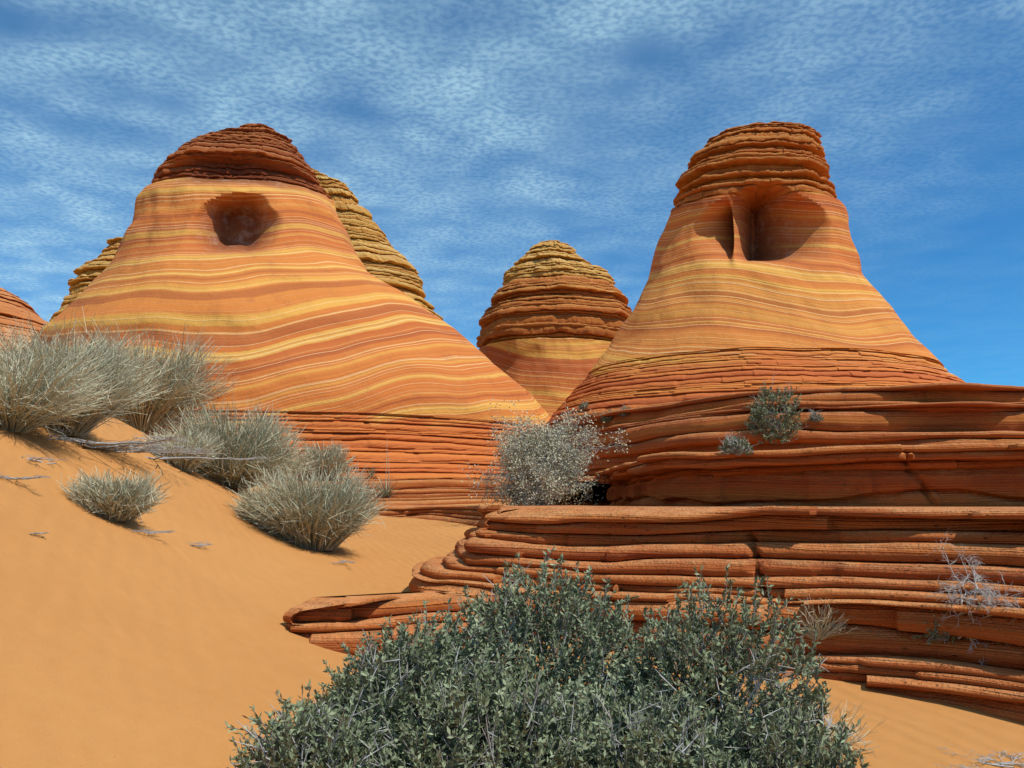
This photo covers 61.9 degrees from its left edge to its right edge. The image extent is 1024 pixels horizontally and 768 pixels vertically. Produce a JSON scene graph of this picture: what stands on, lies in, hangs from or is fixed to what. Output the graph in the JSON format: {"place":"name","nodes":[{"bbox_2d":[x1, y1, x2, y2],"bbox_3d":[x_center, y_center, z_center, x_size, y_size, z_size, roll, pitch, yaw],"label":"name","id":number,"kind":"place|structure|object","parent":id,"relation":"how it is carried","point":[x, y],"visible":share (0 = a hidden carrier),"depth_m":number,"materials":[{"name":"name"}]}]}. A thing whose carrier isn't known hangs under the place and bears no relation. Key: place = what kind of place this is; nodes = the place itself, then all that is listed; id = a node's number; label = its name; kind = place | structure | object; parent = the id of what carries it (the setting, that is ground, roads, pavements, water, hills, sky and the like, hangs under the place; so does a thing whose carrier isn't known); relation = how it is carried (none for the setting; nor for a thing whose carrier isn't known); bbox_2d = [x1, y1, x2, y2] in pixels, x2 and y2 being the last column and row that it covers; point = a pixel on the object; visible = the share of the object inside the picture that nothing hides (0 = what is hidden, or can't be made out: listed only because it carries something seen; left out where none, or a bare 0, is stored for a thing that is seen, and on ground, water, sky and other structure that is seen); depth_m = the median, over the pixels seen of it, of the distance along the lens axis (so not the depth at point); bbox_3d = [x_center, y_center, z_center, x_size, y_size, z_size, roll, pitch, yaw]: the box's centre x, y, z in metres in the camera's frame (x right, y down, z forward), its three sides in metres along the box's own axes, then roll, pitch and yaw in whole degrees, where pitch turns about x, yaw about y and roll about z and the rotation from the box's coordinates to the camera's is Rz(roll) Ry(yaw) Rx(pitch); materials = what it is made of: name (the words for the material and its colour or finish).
{"place":"outdoors","nodes":[
{"label":"outdoors","id":0,"kind":"place"},
{"bbox_2d":[0,366,1023,767],"bbox_3d":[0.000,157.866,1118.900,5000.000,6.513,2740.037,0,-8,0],"label":"sand ground","id":1,"kind":"structure","parent":0,"point":[122,644],"depth_m":5.01,"materials":[{"name":"orange sand"}]},
{"bbox_2d":[0,287,48,361],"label":"rock butte","id":2,"kind":"object","parent":1,"relation":"on","point":[17,308],"visible":0.25,"depth_m":107.50,"materials":[{"name":"stone"}]},
{"bbox_2d":[0,473,50,479],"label":"fallen twig","id":3,"kind":"object","parent":1,"relation":"on","point":[20,478],"visible":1,"depth_m":6.17,"materials":[{"name":"grey wood"}]},
{"bbox_2d":[22,455,63,464],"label":"fallen twig","id":4,"kind":"object","parent":1,"relation":"on","point":[40,458],"visible":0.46,"depth_m":7.05,"materials":[{"name":"grey wood"}]},
{"bbox_2d":[0,318,136,434],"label":"wispy shrub","id":5,"kind":"object","parent":1,"relation":"on","point":[43,402],"visible":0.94,"depth_m":7.56,"materials":[{"name":"beige plant"}]},
{"bbox_2d":[0,307,174,436],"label":"wispy shrub","id":6,"kind":"object","parent":1,"relation":"on","point":[79,429],"visible":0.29,"depth_m":8.84,"materials":[{"name":"beige plant"}]},
{"bbox_2d":[38,428,188,450],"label":"fallen twig","id":7,"kind":"object","parent":1,"relation":"on","point":[119,443],"visible":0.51,"depth_m":8.55,"materials":[{"name":"grey wood"}]},
{"bbox_2d":[56,466,173,524],"bbox_3d":[-3.197,0.898,6.878,0.906,0.498,0.894,0,-8,0],"label":"wispy shrub","id":8,"kind":"object","parent":1,"relation":"on","point":[116,500],"visible":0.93,"depth_m":6.69,"materials":[{"name":"beige plant"}]},
{"bbox_2d":[100,435,179,452],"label":"fallen twig","id":9,"kind":"object","parent":1,"relation":"on","point":[145,450],"visible":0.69,"depth_m":9.40,"materials":[{"name":"grey wood"}]},
{"bbox_2d":[62,321,238,432],"bbox_3d":[-10.139,-0.096,23.505,5.365,3.438,5.542,0,-8,0],"label":"wispy shrub","id":10,"kind":"object","parent":1,"relation":"on","point":[183,391],"visible":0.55,"depth_m":22.88,"materials":[{"name":"beige plant"}]},
{"bbox_2d":[130,527,173,533],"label":"fallen twig","id":11,"kind":"object","parent":1,"relation":"on","point":[147,531],"visible":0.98,"depth_m":6.83,"materials":[{"name":"grey wood"}]},
{"bbox_2d":[103,439,265,459],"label":"fallen twig","id":12,"kind":"object","parent":1,"relation":"on","point":[166,457],"visible":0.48,"depth_m":10.75,"materials":[{"name":"grey wood"}]},
{"bbox_2d":[142,424,227,471],"bbox_3d":[-4.433,0.853,11.526,1.189,0.670,1.210,0,-8,0],"label":"wispy shrub","id":13,"kind":"object","parent":1,"relation":"on","point":[187,465],"visible":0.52,"depth_m":11.34,"materials":[{"name":"beige plant"}]},
{"bbox_2d":[187,541,213,546],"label":"fallen twig","id":14,"kind":"object","parent":1,"relation":"on","point":[200,545],"visible":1,"depth_m":7.34,"materials":[{"name":"grey wood"}]},
{"bbox_2d":[146,394,322,488],"bbox_3d":[-4.183,0.931,12.828,2.735,1.514,2.734,0,-8,0],"label":"wispy shrub","id":15,"kind":"object","parent":1,"relation":"on","point":[261,440],"visible":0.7,"depth_m":12.38,"materials":[{"name":"beige plant"}]},
{"bbox_2d":[225,484,306,525],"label":"wispy shrub","id":16,"kind":"object","parent":1,"relation":"on","point":[243,513],"visible":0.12,"depth_m":10.06,"materials":[{"name":"beige plant"}]},
{"bbox_2d":[228,457,388,554],"bbox_3d":[-2.367,1.435,10.124,1.973,1.153,1.993,0,-8,0],"label":"wispy shrub","id":17,"kind":"object","parent":1,"relation":"on","point":[320,519],"visible":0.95,"depth_m":9.73,"materials":[{"name":"beige plant"}]},
{"bbox_2d":[32,123,592,504],"bbox_3d":[-9.748,-2.927,31.382,25.753,15.159,25.939,0,-8,0],"label":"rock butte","id":18,"kind":"object","parent":1,"relation":"on","point":[237,242],"visible":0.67,"depth_m":26.67,"materials":[{"name":"stone"}]},
{"bbox_2d":[49,237,122,321],"bbox_3d":[-18.892,-3.694,40.939,7.293,6.547,6.672,0,-8,0],"label":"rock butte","id":19,"kind":"object","parent":18,"relation":"on","point":[87,272],"visible":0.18,"depth_m":39.65,"materials":[{"name":"stone"}]},
{"bbox_2d":[367,466,384,477],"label":"shrub","id":20,"kind":"object","parent":18,"relation":"on","point":[372,472],"visible":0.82,"depth_m":23.48,"materials":[{"name":"plant"}]},
{"bbox_2d":[311,168,442,319],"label":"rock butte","id":21,"kind":"object","parent":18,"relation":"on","point":[381,258],"visible":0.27,"depth_m":41.92,"materials":[{"name":"stone"}]},
{"bbox_2d":[371,452,399,497],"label":"yucca plant","id":22,"kind":"object","parent":18,"relation":"on","point":[386,491],"visible":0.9,"depth_m":20.45,"materials":[{"name":"plant"}]},
{"bbox_2d":[291,440,356,478],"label":"wispy shrub","id":23,"kind":"object","parent":1,"relation":"on","point":[337,456],"visible":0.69,"depth_m":22.75,"materials":[{"name":"beige plant"}]},
{"bbox_2d":[332,560,356,562],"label":"fallen twig","id":24,"kind":"object","parent":1,"relation":"on","point":[342,561],"visible":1,"depth_m":9.36,"materials":[{"name":"grey wood"}]},
{"bbox_2d":[283,591,506,655],"bbox_3d":[-0.921,1.893,6.365,2.265,0.610,1.293,6,-10,-37],"label":"rock ledge","id":25,"kind":"object","parent":1,"relation":"on","point":[332,623],"visible":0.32,"depth_m":6.08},
{"bbox_2d":[225,544,870,767],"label":"shrub","id":26,"kind":"object","parent":1,"relation":"on","point":[476,702],"visible":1,"depth_m":3.63,"materials":[{"name":"green plant"}]},
{"bbox_2d":[476,240,631,416],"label":"rock butte","id":27,"kind":"object","parent":1,"relation":"on","point":[555,316],"visible":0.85,"depth_m":45.55,"materials":[{"name":"stone"}]},
{"bbox_2d":[363,505,1023,723],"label":"ledge rock","id":28,"kind":"object","parent":1,"relation":"on","point":[878,570],"visible":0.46,"depth_m":6.25,"materials":[{"name":"orange stone"}]},
{"bbox_2d":[458,397,630,505],"bbox_3d":[0.494,1.436,14.819,2.731,2.451,2.565,3,-8,-18],"label":"thorny shrub","id":29,"kind":"object","parent":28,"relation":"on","point":[545,472],"visible":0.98,"depth_m":14.60,"materials":[{"name":"grey plant"}]},
{"bbox_2d":[595,442,1023,506],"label":"ledge rock","id":30,"kind":"object","parent":28,"relation":"on","point":[959,475],"visible":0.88,"depth_m":9.28,"materials":[{"name":"orange stone"}]},
{"bbox_2d":[718,431,757,455],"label":"shrub tuft","id":31,"kind":"object","parent":30,"relation":"on","point":[735,447],"visible":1,"depth_m":9.28,"materials":[{"name":"grey plant"}]},
{"bbox_2d":[784,595,861,640],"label":"grass clump","id":32,"kind":"object","parent":28,"relation":"on","point":[825,633],"visible":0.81,"depth_m":5.79,"materials":[{"name":"beige plant"}]},
{"bbox_2d":[912,603,959,644],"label":"shrub tuft","id":33,"kind":"object","parent":28,"relation":"on","point":[934,636],"visible":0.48,"depth_m":5.41,"materials":[{"name":"green plant"}]},
{"bbox_2d":[923,529,1022,666],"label":"dead shrub","id":34,"kind":"object","parent":28,"relation":"on","point":[976,590],"visible":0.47,"depth_m":5.34,"materials":[{"name":"grey plant"}]},
{"bbox_2d":[495,121,1023,491],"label":"rock butte","id":35,"kind":"object","parent":1,"relation":"on","point":[756,279],"visible":0.85,"depth_m":26.40,"materials":[{"name":"stone"}]},
{"bbox_2d":[577,401,588,411],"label":"shrub tuft","id":36,"kind":"object","parent":35,"relation":"on","point":[581,406],"visible":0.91,"depth_m":26.90,"materials":[{"name":"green plant"}]},
{"bbox_2d":[599,409,617,423],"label":"shrub tuft","id":37,"kind":"object","parent":35,"relation":"on","point":[605,419],"visible":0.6,"depth_m":21.73,"materials":[{"name":"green plant"}]},
{"bbox_2d":[618,405,629,416],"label":"shrub tuft","id":38,"kind":"object","parent":35,"relation":"on","point":[623,414],"visible":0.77,"depth_m":21.21,"materials":[{"name":"grey plant"}]},
{"bbox_2d":[743,374,809,443],"bbox_3d":[5.085,0.527,16.538,1.194,1.494,1.282,0,-8,0],"label":"shrub on rock","id":39,"kind":"object","parent":35,"relation":"on","point":[760,414],"visible":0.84,"depth_m":16.30,"materials":[{"name":"green plant"}]},
{"bbox_2d":[807,408,823,422],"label":"shrub tuft","id":40,"kind":"object","parent":35,"relation":"on","point":[816,418],"visible":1,"depth_m":16.25,"materials":[{"name":"grey plant"}]},
{"bbox_2d":[796,695,883,755],"bbox_3d":[1.686,1.809,4.522,0.474,0.337,0.609,0,-8,0],"label":"grass clump","id":41,"kind":"object","parent":1,"relation":"on","point":[853,740],"visible":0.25,"depth_m":4.47,"materials":[{"name":"beige plant"}]},
{"bbox_2d":[935,744,1023,767],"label":"dead twig","id":42,"kind":"object","parent":1,"relation":"on","point":[1002,764],"visible":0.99,"depth_m":4.24,"materials":[{"name":"grey plant"}]},
{"bbox_2d":[0,0,1023,385],"label":"sky","id":43,"kind":"structure","parent":0,"point":[474,134],"materials":[{"name":"blue"}]}
]}

